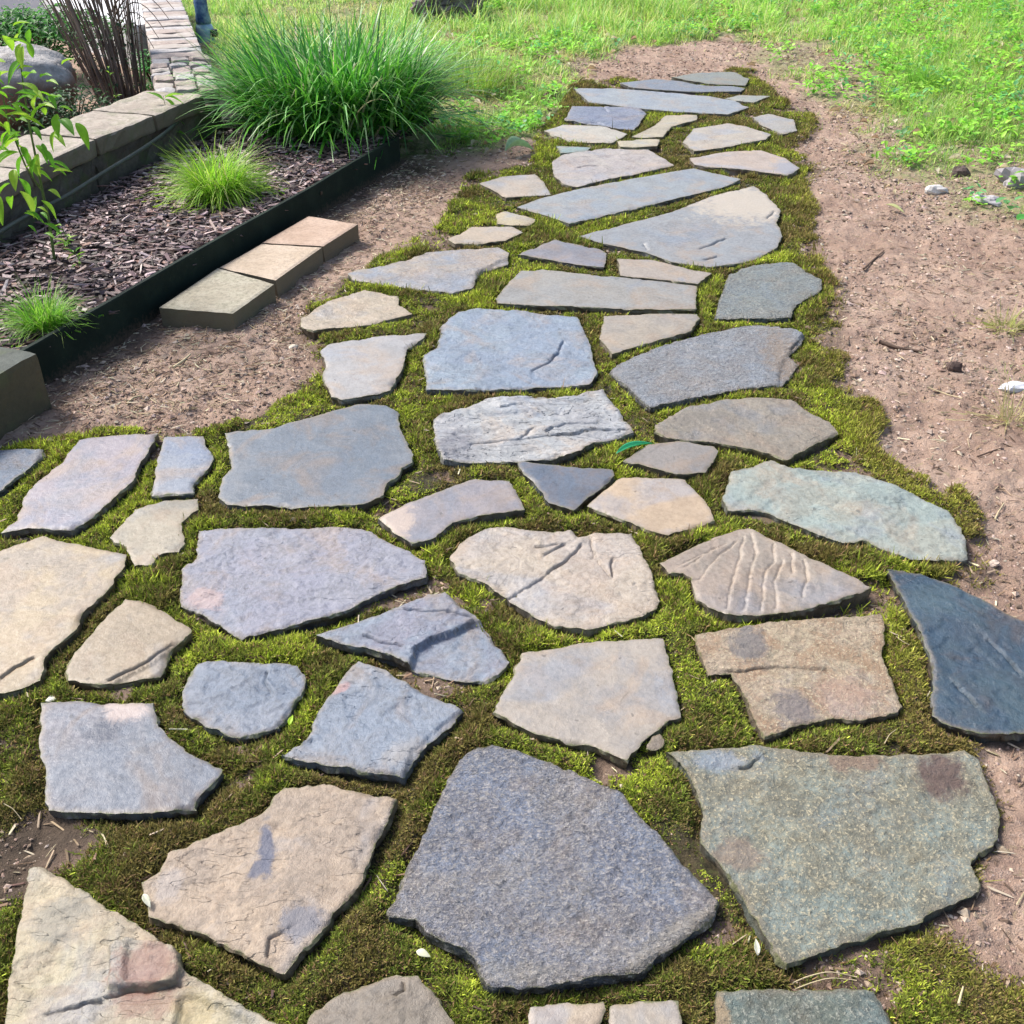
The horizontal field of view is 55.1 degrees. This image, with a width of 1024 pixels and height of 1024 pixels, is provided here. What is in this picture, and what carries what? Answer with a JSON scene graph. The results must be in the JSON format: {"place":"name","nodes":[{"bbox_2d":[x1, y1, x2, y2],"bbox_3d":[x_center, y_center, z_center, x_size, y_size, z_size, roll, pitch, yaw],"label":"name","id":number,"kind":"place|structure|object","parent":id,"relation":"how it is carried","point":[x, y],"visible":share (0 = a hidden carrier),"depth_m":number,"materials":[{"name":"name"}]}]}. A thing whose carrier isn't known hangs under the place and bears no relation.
{"place":"outdoors","nodes":[
{"label":"outdoors","id":0,"kind":"place"},
{"bbox_2d":[0,0,149,68],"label":"driveway","id":1,"kind":"structure","parent":0,"point":[32,5],"depth_m":7.44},
{"bbox_2d":[0,0,1023,1023],"bbox_3d":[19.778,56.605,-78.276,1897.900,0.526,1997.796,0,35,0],"label":"ground","id":2,"kind":"structure","parent":0,"point":[858,237],"depth_m":3.08,"materials":[{"name":"soil"}]},
{"bbox_2d":[0,449,45,497],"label":"flagstone","id":3,"kind":"object","parent":2,"relation":"on","point":[14,463],"visible":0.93,"depth_m":2.63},
{"bbox_2d":[0,347,51,439],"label":"concrete block","id":4,"kind":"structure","parent":2,"relation":"on","point":[24,396],"depth_m":2.83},
{"bbox_2d":[0,41,77,130],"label":"boulder","id":5,"kind":"object","parent":2,"relation":"on","point":[43,60],"visible":0.44,"depth_m":5.38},
{"bbox_2d":[4,83,119,135],"bbox_3d":[-2.357,-2.113,5.269,0.717,0.335,0.496,0,35,0],"label":"leafy shrub","id":6,"kind":"object","parent":2,"relation":"on","point":[69,114],"visible":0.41,"depth_m":5.24,"materials":[{"name":"green plant"}]},
{"bbox_2d":[0,536,126,700],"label":"flagstone","id":7,"kind":"object","parent":2,"relation":"on","point":[54,593],"visible":0.96,"depth_m":2.18,"materials":[{"name":"stone"}]},
{"bbox_2d":[0,0,132,66],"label":"leafy shrub","id":8,"kind":"object","parent":2,"relation":"on","point":[41,33],"visible":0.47,"depth_m":6.45,"materials":[{"name":"green plant"}]},
{"bbox_2d":[1,433,159,539],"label":"flagstone","id":9,"kind":"object","parent":2,"relation":"on","point":[82,486],"visible":0.98,"depth_m":2.54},
{"bbox_2d":[40,0,173,106],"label":"bare stemmed shrub","id":10,"kind":"object","parent":2,"relation":"on","point":[110,48],"visible":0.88,"depth_m":5.83,"materials":[{"name":"brown plant"}]},
{"bbox_2d":[0,91,218,243],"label":"retaining wall","id":11,"kind":"structure","parent":2,"relation":"on","point":[120,129],"depth_m":4.40,"materials":[{"name":"stone"}]},
{"bbox_2d":[0,120,180,234],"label":"drip hose","id":12,"kind":"object","parent":11,"relation":"attached to","point":[89,181],"visible":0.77,"depth_m":4.21,"materials":[{"name":"grey rubber"}]},
{"bbox_2d":[64,599,192,691],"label":"flagstone","id":13,"kind":"object","parent":2,"relation":"on","point":[131,642],"visible":0.97,"depth_m":2.04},
{"bbox_2d":[39,701,223,821],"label":"flagstone","id":14,"kind":"object","parent":2,"relation":"on","point":[133,762],"visible":0.99,"depth_m":1.79,"materials":[{"name":"stone"}]},
{"bbox_2d":[5,867,276,1023],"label":"flagstone","id":15,"kind":"object","parent":2,"relation":"on","point":[81,956],"visible":1,"depth_m":1.47,"materials":[{"name":"stone"}]},
{"bbox_2d":[132,49,152,89],"bbox_3d":[-2.347,-2.871,6.392,0.275,0.277,0.358,0,35,0],"label":"leafy shrub","id":16,"kind":"object","parent":2,"relation":"on","point":[147,61],"visible":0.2,"depth_m":6.36,"materials":[{"name":"green plant"}]},
{"bbox_2d":[110,499,198,568],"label":"flagstone","id":17,"kind":"object","parent":2,"relation":"on","point":[144,534],"visible":0.92,"depth_m":2.38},
{"bbox_2d":[140,0,222,129],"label":"brick path","id":18,"kind":"structure","parent":2,"relation":"on","point":[169,42],"depth_m":5.87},
{"bbox_2d":[172,354,190,368],"bbox_3d":[-1.066,-0.489,3.170,0.010,0.012,0.108,8,36,12],"label":"straw","id":19,"kind":"object","parent":2,"relation":"on","point":[180,362],"visible":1,"depth_m":3.16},
{"bbox_2d":[151,436,213,500],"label":"flagstone","id":20,"kind":"object","parent":2,"relation":"on","point":[183,467],"visible":0.91,"depth_m":2.62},
{"bbox_2d":[193,0,217,43],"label":"garden ornament","id":21,"kind":"object","parent":2,"relation":"on","point":[202,16],"visible":0.78,"depth_m":7.66,"materials":[{"name":"blue ceramic"}]},
{"bbox_2d":[20,136,400,383],"bbox_3d":[-1.268,-0.716,3.431,0.027,0.199,4.034,12,37,16],"label":"garden edging","id":22,"kind":"object","parent":2,"relation":"on","point":[138,304],"visible":0.71,"depth_m":3.57,"materials":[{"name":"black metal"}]},
{"bbox_2d":[159,268,276,330],"bbox_3d":[-1.027,-0.754,3.517,0.277,0.083,0.384,10,36,14],"label":"concrete paver","id":23,"kind":"object","parent":2,"relation":"on","point":[221,299],"visible":0.88,"depth_m":3.43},
{"bbox_2d":[0,107,439,349],"bbox_3d":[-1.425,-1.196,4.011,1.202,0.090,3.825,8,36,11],"label":"bark mulch","id":24,"kind":"object","parent":2,"relation":"on","point":[121,255],"visible":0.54,"depth_m":3.95,"materials":[{"name":"wood"}]},
{"bbox_2d":[0,20,89,259],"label":"leafy sapling","id":25,"kind":"object","parent":24,"relation":"on","point":[33,164],"visible":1,"depth_m":3.22,"materials":[{"name":"green plant"}]},
{"bbox_2d":[0,274,103,349],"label":"grass tuft","id":26,"kind":"object","parent":24,"relation":"on","point":[39,317],"visible":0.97,"depth_m":3.11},
{"bbox_2d":[54,223,76,246],"bbox_3d":[-1.686,-1.028,3.700,0.096,0.108,0.085,21,40,26],"label":"seedling","id":27,"kind":"object","parent":24,"relation":"on","point":[65,243],"visible":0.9,"depth_m":3.70,"materials":[{"name":"green plant"}]},
{"bbox_2d":[62,247,84,267],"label":"seedling","id":28,"kind":"object","parent":24,"relation":"on","point":[74,251],"visible":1,"depth_m":3.56,"materials":[{"name":"green plant"}]},
{"bbox_2d":[146,92,183,141],"bbox_3d":[-1.690,-1.924,4.830,0.172,0.263,0.161,29,44,34],"label":"seedling","id":29,"kind":"object","parent":24,"relation":"on","point":[168,100],"visible":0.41,"depth_m":4.77,"materials":[{"name":"green plant"}]},
{"bbox_2d":[135,130,289,216],"bbox_3d":[-1.273,-1.476,4.174,0.668,0.258,0.623,0,35,0],"label":"grass tuft","id":30,"kind":"object","parent":24,"relation":"on","point":[216,183],"visible":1,"depth_m":4.17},
{"bbox_2d":[157,0,521,169],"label":"liriope clump","id":31,"kind":"object","parent":24,"relation":"on","point":[347,90],"visible":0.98,"depth_m":4.96,"materials":[{"name":"green plant"}]},
{"bbox_2d":[182,661,306,744],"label":"flagstone","id":32,"kind":"object","parent":2,"relation":"on","point":[245,702],"visible":0.96,"depth_m":1.94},
{"bbox_2d":[141,784,397,980],"bbox_3d":[-0.400,0.590,1.659,0.338,0.063,0.355,13,37,18],"label":"flagstone","id":33,"kind":"object","parent":2,"relation":"on","point":[274,888],"visible":0.99,"depth_m":1.60,"materials":[{"name":"stone"}]},
{"bbox_2d":[142,894,150,907],"bbox_3d":[-0.581,0.619,1.562,0.011,0.007,0.028,-26,43,-32],"label":"petal","id":34,"kind":"object","parent":33,"relation":"on","point":[146,899],"visible":1,"depth_m":1.56,"materials":[{"name":"white plant"}]},
{"bbox_2d":[220,244,323,296],"bbox_3d":[-0.928,-0.936,3.776,0.264,0.083,0.357,11,37,16],"label":"concrete paver","id":35,"kind":"object","parent":2,"relation":"on","point":[283,269],"visible":0.73,"depth_m":3.73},
{"bbox_2d":[180,527,428,642],"bbox_3d":[-0.479,0.174,2.257,0.573,0.070,0.398,0,35,0],"label":"flagstone","id":36,"kind":"object","parent":2,"relation":"on","point":[242,584],"visible":0.98,"depth_m":2.24,"materials":[{"name":"stone"}]},
{"bbox_2d":[262,216,358,261],"bbox_3d":[-0.814,-1.105,4.015,0.246,0.083,0.352,13,37,18],"label":"concrete paver","id":37,"kind":"object","parent":2,"relation":"on","point":[332,238],"visible":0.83,"depth_m":3.98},
{"bbox_2d":[218,404,413,512],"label":"flagstone","id":38,"kind":"object","parent":2,"relation":"on","point":[359,456],"visible":0.98,"depth_m":2.64,"materials":[{"name":"stone"}]},
{"bbox_2d":[300,290,412,339],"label":"flagstone","id":39,"kind":"object","parent":2,"relation":"on","point":[363,308],"visible":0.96,"depth_m":3.44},
{"bbox_2d":[281,661,463,785],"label":"flagstone","id":40,"kind":"object","parent":2,"relation":"on","point":[373,723],"visible":0.98,"depth_m":1.87,"materials":[{"name":"stone"}]},
{"bbox_2d":[320,333,426,407],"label":"flagstone","id":41,"kind":"object","parent":2,"relation":"on","point":[363,371],"visible":0.95,"depth_m":3.09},
{"bbox_2d":[307,975,454,1023],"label":"flagstone","id":42,"kind":"object","parent":2,"relation":"on","point":[397,999],"visible":1,"depth_m":1.43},
{"bbox_2d":[316,592,509,686],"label":"flagstone","id":43,"kind":"object","parent":2,"relation":"on","point":[442,636],"visible":0.96,"depth_m":2.08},
{"bbox_2d":[347,247,509,296],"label":"flagstone","id":44,"kind":"object","parent":2,"relation":"on","point":[452,272],"visible":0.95,"depth_m":3.76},
{"bbox_2d":[410,0,486,23],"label":"layered rock","id":45,"kind":"object","parent":2,"relation":"on","point":[444,4],"visible":0.66,"depth_m":8.31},
{"bbox_2d":[378,479,524,549],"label":"flagstone","id":46,"kind":"object","parent":2,"relation":"on","point":[421,522],"visible":0.96,"depth_m":2.46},
{"bbox_2d":[422,34,541,102],"bbox_3d":[-0.260,-2.887,6.312,1.002,0.303,0.992,0,35,0],"label":"grass tuft","id":47,"kind":"object","parent":2,"relation":"on","point":[491,75],"visible":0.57,"depth_m":6.35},
{"bbox_2d":[448,226,522,248],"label":"flagstone","id":48,"kind":"object","parent":2,"relation":"on","point":[488,236],"visible":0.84,"depth_m":4.08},
{"bbox_2d":[423,308,597,395],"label":"flagstone","id":49,"kind":"object","parent":2,"relation":"on","point":[476,350],"visible":0.98,"depth_m":3.17,"materials":[{"name":"stone"}]},
{"bbox_2d":[0,66,1023,1023],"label":"moss","id":50,"kind":"object","parent":2,"relation":"on","point":[160,584],"visible":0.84,"depth_m":2.06,"materials":[{"name":"green plant"}]},
{"bbox_2d":[416,948,429,956],"bbox_3d":[-0.136,0.674,1.501,0.023,0.004,0.014,0,35,0],"label":"petal","id":51,"kind":"object","parent":50,"relation":"on","point":[421,952],"visible":1,"depth_m":1.50,"materials":[{"name":"white plant"}]},
{"bbox_2d":[616,441,653,453],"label":"fallen leaf","id":52,"kind":"object","parent":50,"relation":"on","point":[629,445],"visible":1,"depth_m":2.70,"materials":[{"name":"green plant"}]},
{"bbox_2d":[754,939,759,955],"bbox_3d":[0.376,0.667,1.505,0.009,0.006,0.026,0,35,0],"label":"petal","id":53,"kind":"object","parent":50,"relation":"on","point":[756,947],"visible":1,"depth_m":1.50,"materials":[{"name":"white plant"}]},
{"bbox_2d":[792,972,856,982],"bbox_3d":[0.470,0.699,1.477,0.099,0.009,0.011,-3,35,-4],"label":"straw","id":54,"kind":"object","parent":50,"relation":"on","point":[820,973],"visible":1,"depth_m":1.48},
{"bbox_2d":[957,986,963,1005],"bbox_3d":[0.661,0.712,1.446,0.004,0.006,0.034,20,40,25],"label":"straw","id":55,"kind":"object","parent":50,"relation":"on","point":[960,998],"visible":1,"depth_m":1.44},
{"bbox_2d":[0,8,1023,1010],"bbox_3d":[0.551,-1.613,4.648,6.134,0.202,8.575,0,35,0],"label":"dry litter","id":56,"kind":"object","parent":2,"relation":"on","point":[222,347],"visible":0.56,"depth_m":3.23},
{"bbox_2d":[479,174,550,200],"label":"flagstone","id":57,"kind":"object","parent":2,"relation":"on","point":[512,188],"visible":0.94,"depth_m":4.62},
{"bbox_2d":[495,211,536,228],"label":"flagstone","id":58,"kind":"object","parent":2,"relation":"on","point":[505,218],"visible":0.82,"depth_m":4.24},
{"bbox_2d":[505,136,533,150],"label":"fallen leaf","id":59,"kind":"object","parent":2,"relation":"on","point":[512,141],"visible":1,"depth_m":5.10,"materials":[{"name":"green plant"}]},
{"bbox_2d":[433,389,633,468],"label":"flagstone","id":60,"kind":"object","parent":2,"relation":"on","point":[514,430],"visible":0.99,"depth_m":2.77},
{"bbox_2d":[386,745,719,995],"bbox_3d":[0.069,0.622,1.623,0.515,0.079,0.426,16,38,21],"label":"flagstone","id":61,"kind":"object","parent":2,"relation":"on","point":[525,874],"visible":1,"depth_m":1.59,"materials":[{"name":"stone"}]},
{"bbox_2d":[449,527,659,637],"bbox_3d":[0.091,0.165,2.268,0.476,0.062,0.380,0,35,0],"label":"flagstone","id":62,"kind":"object","parent":2,"relation":"on","point":[568,581],"visible":0.99,"depth_m":2.25,"materials":[{"name":"stone"}]},
{"bbox_2d":[518,239,606,271],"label":"flagstone","id":63,"kind":"object","parent":2,"relation":"on","point":[554,251],"visible":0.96,"depth_m":3.91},
{"bbox_2d":[518,461,614,515],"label":"flagstone","id":64,"kind":"object","parent":2,"relation":"on","point":[566,490],"visible":0.89,"depth_m":2.57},
{"bbox_2d":[528,1002,605,1023],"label":"flagstone","id":65,"kind":"object","parent":2,"relation":"on","point":[570,1013],"visible":1,"depth_m":1.42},
{"bbox_2d":[556,145,590,155],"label":"flagstone","id":66,"kind":"object","parent":2,"relation":"on","point":[562,150],"visible":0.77,"depth_m":5.15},
{"bbox_2d":[544,125,626,145],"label":"flagstone","id":67,"kind":"object","parent":2,"relation":"on","point":[593,135],"visible":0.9,"depth_m":5.42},
{"bbox_2d":[492,638,681,768],"bbox_3d":[0.146,0.384,1.958,0.369,0.058,0.338,0,35,0],"label":"flagstone","id":68,"kind":"object","parent":2,"relation":"on","point":[615,703],"visible":0.99,"depth_m":1.94,"materials":[{"name":"stone"}]},
{"bbox_2d":[496,269,696,314],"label":"flagstone","id":69,"kind":"object","parent":2,"relation":"on","point":[541,290],"visible":0.97,"depth_m":3.57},
{"bbox_2d":[182,0,1023,411],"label":"lawn grass","id":70,"kind":"structure","parent":2,"relation":"on","point":[602,14],"depth_m":7.69,"materials":[{"name":"plant"}]},
{"bbox_2d":[564,106,646,131],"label":"flagstone","id":71,"kind":"object","parent":2,"relation":"on","point":[630,118],"visible":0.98,"depth_m":5.72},
{"bbox_2d":[552,148,673,189],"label":"flagstone","id":72,"kind":"object","parent":2,"relation":"on","point":[575,170],"visible":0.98,"depth_m":4.91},
{"bbox_2d":[517,168,740,229],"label":"flagstone","id":73,"kind":"object","parent":2,"relation":"on","point":[576,206],"visible":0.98,"depth_m":4.51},
{"bbox_2d":[617,139,659,151],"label":"flagstone","id":74,"kind":"object","parent":2,"relation":"on","point":[649,144],"visible":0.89,"depth_m":5.22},
{"bbox_2d":[608,1000,681,1023],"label":"flagstone","id":75,"kind":"object","parent":2,"relation":"on","point":[653,1012],"visible":1,"depth_m":1.42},
{"bbox_2d":[599,313,699,360],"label":"flagstone","id":76,"kind":"object","parent":2,"relation":"on","point":[620,334],"visible":0.98,"depth_m":3.32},
{"bbox_2d":[587,477,714,538],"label":"flagstone","id":77,"kind":"object","parent":2,"relation":"on","point":[667,507],"visible":0.95,"depth_m":2.47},
{"bbox_2d":[646,734,664,755],"bbox_3d":[0.273,0.455,1.860,0.030,0.055,0.054,19,39,24],"label":"pebble","id":78,"kind":"object","parent":2,"relation":"on","point":[655,744],"visible":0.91,"depth_m":1.84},
{"bbox_2d":[573,88,748,117],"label":"flagstone","id":79,"kind":"object","parent":2,"relation":"on","point":[655,101],"visible":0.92,"depth_m":6.04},
{"bbox_2d":[616,259,711,286],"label":"flagstone","id":80,"kind":"object","parent":2,"relation":"on","point":[653,270],"visible":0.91,"depth_m":3.74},
{"bbox_2d":[632,115,697,140],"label":"flagstone","id":81,"kind":"object","parent":2,"relation":"on","point":[663,127],"visible":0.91,"depth_m":5.56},
{"bbox_2d":[623,441,717,481],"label":"flagstone","id":82,"kind":"object","parent":2,"relation":"on","point":[681,460],"visible":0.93,"depth_m":2.65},
{"bbox_2d":[580,186,782,269],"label":"flagstone","id":83,"kind":"object","parent":2,"relation":"on","point":[730,229],"visible":0.97,"depth_m":4.11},
{"bbox_2d":[620,79,744,95],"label":"flagstone","id":84,"kind":"object","parent":2,"relation":"on","point":[667,86],"visible":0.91,"depth_m":6.34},
{"bbox_2d":[609,325,804,413],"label":"flagstone","id":85,"kind":"object","parent":2,"relation":"on","point":[714,365],"visible":0.94,"depth_m":3.11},
{"bbox_2d":[671,72,748,87],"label":"flagstone","id":86,"kind":"object","parent":2,"relation":"on","point":[735,79],"visible":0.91,"depth_m":6.55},
{"bbox_2d":[398,0,1023,233],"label":"broadleaf weeds","id":87,"kind":"object","parent":2,"relation":"on","point":[917,131],"visible":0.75,"depth_m":6.58,"materials":[{"name":"green plant"}]},
{"bbox_2d":[682,123,770,154],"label":"flagstone","id":88,"kind":"object","parent":2,"relation":"on","point":[718,138],"visible":0.95,"depth_m":5.33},
{"bbox_2d":[689,150,799,179],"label":"flagstone","id":89,"kind":"object","parent":2,"relation":"on","point":[760,162],"visible":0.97,"depth_m":4.93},
{"bbox_2d":[654,398,837,465],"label":"flagstone","id":90,"kind":"object","parent":2,"relation":"on","point":[784,432],"visible":0.98,"depth_m":2.78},
{"bbox_2d":[725,95,769,104],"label":"flagstone","id":91,"kind":"object","parent":2,"relation":"on","point":[750,99],"visible":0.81,"depth_m":6.10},
{"bbox_2d":[660,528,871,623],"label":"flagstone","id":92,"kind":"object","parent":2,"relation":"on","point":[747,575],"visible":0.98,"depth_m":2.22,"materials":[{"name":"stone"}]},
{"bbox_2d":[714,262,821,323],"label":"flagstone","id":93,"kind":"object","parent":2,"relation":"on","point":[773,292],"visible":0.98,"depth_m":3.59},
{"bbox_2d":[742,514,802,535],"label":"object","id":94,"kind":"object","parent":2,"relation":"on","point":[763,519],"visible":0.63,"depth_m":2.46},
{"bbox_2d":[752,114,796,136],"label":"flagstone","id":95,"kind":"object","parent":2,"relation":"on","point":[782,125],"visible":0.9,"depth_m":5.59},
{"bbox_2d":[694,614,901,742],"bbox_3d":[0.616,0.342,2.019,0.437,0.069,0.304,-6,36,-9],"label":"flagstone","id":96,"kind":"object","parent":2,"relation":"on","point":[788,677],"visible":0.98,"depth_m":2.00,"materials":[{"name":"stone"}]},
{"bbox_2d":[713,988,890,1023],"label":"flagstone","id":97,"kind":"object","parent":2,"relation":"on","point":[807,1006],"visible":1,"depth_m":1.43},
{"bbox_2d":[795,978,856,989],"bbox_3d":[0.470,0.707,1.474,0.096,0.007,0.010,-4,35,-6],"label":"straw","id":98,"kind":"object","parent":2,"relation":"on","point":[820,980],"visible":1,"depth_m":1.48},
{"bbox_2d":[665,745,999,969],"bbox_3d":[0.571,0.590,1.679,0.573,0.084,0.435,0,35,0],"label":"flagstone","id":99,"kind":"object","parent":2,"relation":"on","point":[809,856],"visible":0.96,"depth_m":1.67,"materials":[{"name":"stone"}]},
{"bbox_2d":[720,460,967,566],"bbox_3d":[0.839,0.004,2.496,0.594,0.072,0.338,13,37,18],"label":"flagstone","id":100,"kind":"object","parent":2,"relation":"on","point":[852,508],"visible":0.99,"depth_m":2.46,"materials":[{"name":"stone"}]},
{"bbox_2d":[878,340,922,352],"bbox_3d":[1.294,-0.550,3.271,0.142,0.016,0.022,18,39,23],"label":"twig","id":101,"kind":"object","parent":2,"relation":"on","point":[882,342],"visible":1,"depth_m":3.27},
{"bbox_2d":[880,51,965,95],"bbox_3d":[2.624,-2.802,6.212,0.592,0.231,0.557,0,35,0],"label":"grass tuft","id":102,"kind":"object","parent":2,"relation":"on","point":[913,77],"visible":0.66,"depth_m":6.21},
{"bbox_2d":[925,185,948,194],"bbox_3d":[2.009,-1.524,4.646,0.111,0.052,0.061,0,35,0],"label":"stone chip","id":103,"kind":"object","parent":2,"relation":"on","point":[934,189],"visible":0.9,"depth_m":4.62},
{"bbox_2d":[946,361,962,372],"bbox_3d":[1.410,-0.461,3.131,0.046,0.051,0.043,0,35,0],"label":"dirt clod","id":104,"kind":"object","parent":2,"relation":"on","point":[954,366],"visible":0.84,"depth_m":3.11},
{"bbox_2d":[886,569,1023,743],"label":"flagstone","id":105,"kind":"object","parent":2,"relation":"on","point":[973,647],"visible":0.98,"depth_m":2.03,"materials":[{"name":"stone"}]},
{"bbox_2d":[951,165,970,177],"bbox_3d":[2.214,-1.665,4.844,0.090,0.087,0.076,0,35,0],"label":"stone","id":106,"kind":"object","parent":2,"relation":"on","point":[961,171],"visible":0.62,"depth_m":4.82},
{"bbox_2d":[941,356,1023,433],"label":"grass tuft","id":107,"kind":"object","parent":2,"relation":"on","point":[1020,415],"visible":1,"depth_m":2.88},
{"bbox_2d":[971,195,1002,206],"bbox_3d":[2.178,-1.422,4.504,0.133,0.056,0.115,0,35,0],"label":"stone","id":108,"kind":"object","parent":2,"relation":"on","point":[990,199],"visible":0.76,"depth_m":4.48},
{"bbox_2d":[989,559,999,567],"bbox_3d":[1.144,0.124,2.337,0.028,0.022,0.024,0,35,0],"label":"pebble","id":109,"kind":"object","parent":2,"relation":"on","point":[993,563],"visible":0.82,"depth_m":2.33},
{"bbox_2d":[965,294,1023,341],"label":"grass tuft","id":110,"kind":"object","parent":2,"relation":"on","point":[1011,321],"visible":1,"depth_m":3.36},
{"bbox_2d":[993,167,1023,189],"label":"stone","id":111,"kind":"object","parent":2,"relation":"on","point":[1006,173],"visible":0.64,"depth_m":4.64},
{"bbox_2d":[998,381,1023,392],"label":"stone chip","id":112,"kind":"object","parent":2,"relation":"on","point":[1016,386],"visible":0.83,"depth_m":3.04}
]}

